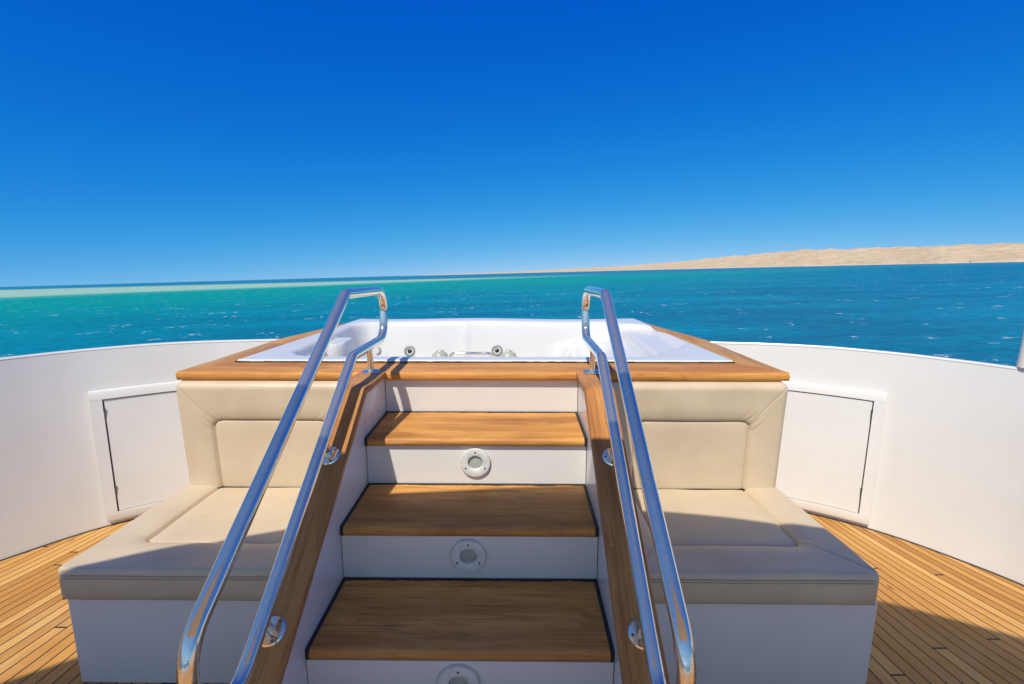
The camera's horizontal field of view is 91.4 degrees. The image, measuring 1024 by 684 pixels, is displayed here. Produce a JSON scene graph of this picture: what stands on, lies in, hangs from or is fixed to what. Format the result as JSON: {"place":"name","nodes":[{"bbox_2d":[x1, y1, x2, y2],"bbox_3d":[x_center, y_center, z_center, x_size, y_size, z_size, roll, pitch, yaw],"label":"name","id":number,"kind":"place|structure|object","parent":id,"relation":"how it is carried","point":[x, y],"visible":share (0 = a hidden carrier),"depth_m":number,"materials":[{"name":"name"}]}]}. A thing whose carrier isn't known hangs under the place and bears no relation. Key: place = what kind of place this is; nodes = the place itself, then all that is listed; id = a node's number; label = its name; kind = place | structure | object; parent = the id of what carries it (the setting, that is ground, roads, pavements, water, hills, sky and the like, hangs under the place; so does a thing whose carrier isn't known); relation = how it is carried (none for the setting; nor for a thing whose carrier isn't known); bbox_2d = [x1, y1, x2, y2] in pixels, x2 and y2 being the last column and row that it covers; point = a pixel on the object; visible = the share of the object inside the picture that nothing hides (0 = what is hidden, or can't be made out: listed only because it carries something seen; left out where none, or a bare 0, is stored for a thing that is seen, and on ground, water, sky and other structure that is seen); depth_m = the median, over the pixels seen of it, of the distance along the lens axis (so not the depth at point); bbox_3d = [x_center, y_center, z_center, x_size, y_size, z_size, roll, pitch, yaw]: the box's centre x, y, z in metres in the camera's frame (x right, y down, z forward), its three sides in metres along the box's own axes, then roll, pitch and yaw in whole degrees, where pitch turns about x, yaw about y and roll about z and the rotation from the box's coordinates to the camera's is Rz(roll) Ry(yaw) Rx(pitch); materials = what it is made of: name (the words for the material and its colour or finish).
{"place":"outdoors","nodes":[
{"label":"outdoors","id":0,"kind":"place"},
{"bbox_2d":[0,262,1023,366],"bbox_3d":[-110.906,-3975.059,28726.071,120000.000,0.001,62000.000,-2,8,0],"label":"sea","id":1,"kind":"structure","parent":0,"point":[969,311],"depth_m":106.72,"materials":[{"name":"liquid"}]},
{"bbox_2d":[0,0,1023,286],"label":"sky","id":2,"kind":"structure","parent":0,"point":[142,141],"materials":[{"name":"blue"}]},
{"bbox_2d":[420,243,1023,275],"bbox_3d":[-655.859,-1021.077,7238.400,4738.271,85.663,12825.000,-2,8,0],"label":"island terrain","id":3,"kind":"structure","parent":0,"point":[986,253],"depth_m":1869.35,"materials":[{"name":"beige sand"}]},
{"bbox_2d":[1016,330,1023,367],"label":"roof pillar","id":4,"kind":"structure","parent":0,"point":[1020,362],"depth_m":2.01,"materials":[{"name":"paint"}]},
{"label":"hull","id":5,"kind":"structure","parent":0,"visible":0},
{"bbox_2d":[0,514,1023,683],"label":"deck","id":6,"kind":"structure","parent":5,"relation":"on","point":[941,619],"depth_m":1.81,"materials":[{"name":"brown wood"}]},
{"bbox_2d":[0,339,277,560],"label":"bulwark","id":7,"kind":"object","parent":6,"relation":"on","point":[91,439],"visible":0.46,"depth_m":2.37,"materials":[{"name":"paint"}]},
{"bbox_2d":[103,391,189,509],"bbox_3d":[-1.599,0.516,2.599,0.793,0.547,0.096,-5,9,-26],"label":"hatch door","id":8,"kind":"structure","parent":7,"relation":"in","point":[149,461],"depth_m":2.49,"materials":[{"name":"paint"}]},
{"bbox_2d":[58,380,337,682],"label":"bench","id":9,"kind":"object","parent":6,"relation":"on","point":[131,591],"visible":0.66,"depth_m":1.54,"materials":[{"name":"beige leather"}]},
{"bbox_2d":[249,371,669,683],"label":"staircase","id":10,"kind":"structure","parent":6,"relation":"on","point":[378,587],"depth_m":1.48,"materials":[{"name":"brown wood"}]},
{"bbox_2d":[176,286,387,683],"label":"handrail","id":11,"kind":"object","parent":10,"relation":"attached to","point":[268,629],"visible":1,"depth_m":1.15,"materials":[{"name":"metal"}]},
{"bbox_2d":[437,664,479,683],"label":"step light","id":12,"kind":"object","parent":10,"relation":"attached to","point":[458,674],"visible":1,"depth_m":1.23,"materials":[{"name":"white glass"}]},
{"bbox_2d":[451,539,485,571],"bbox_3d":[-0.130,0.634,1.488,0.105,0.105,0.026,0,10,1],"label":"step light","id":13,"kind":"object","parent":10,"relation":"attached to","point":[469,550],"visible":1,"depth_m":1.48,"materials":[{"name":"white glass"}]},
{"bbox_2d":[460,448,490,476],"bbox_3d":[-0.127,0.416,1.734,0.105,0.105,0.026,0,10,1],"label":"step light","id":14,"kind":"object","parent":10,"relation":"attached to","point":[475,462],"visible":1,"depth_m":1.73,"materials":[{"name":"white glass"}]},
{"bbox_2d":[581,286,695,683],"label":"handrail","id":15,"kind":"object","parent":10,"relation":"attached to","point":[642,633],"visible":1,"depth_m":1.14,"materials":[{"name":"metal"}]},
{"bbox_2d":[176,318,789,490],"bbox_3d":[-0.113,0.394,2.792,2.389,0.884,1.584,0,10,1],"label":"hot tub","id":16,"kind":"object","parent":6,"relation":"on","point":[499,349],"visible":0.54,"depth_m":2.32,"materials":[{"name":"white plastic"}]},
{"bbox_2d":[611,381,878,683],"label":"bench","id":17,"kind":"object","parent":6,"relation":"on","point":[778,586],"visible":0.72,"depth_m":1.53,"materials":[{"name":"beige leather"}]},
{"bbox_2d":[709,341,1023,585],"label":"bulwark","id":18,"kind":"object","parent":6,"relation":"on","point":[926,451],"visible":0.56,"depth_m":2.29,"materials":[{"name":"paint"}]},
{"bbox_2d":[775,390,872,512],"bbox_3d":[1.359,0.518,2.573,0.802,0.571,0.108,2,9,27],"label":"hatch door","id":19,"kind":"structure","parent":18,"relation":"in","point":[824,440],"depth_m":2.48,"materials":[{"name":"paint"}]}
]}

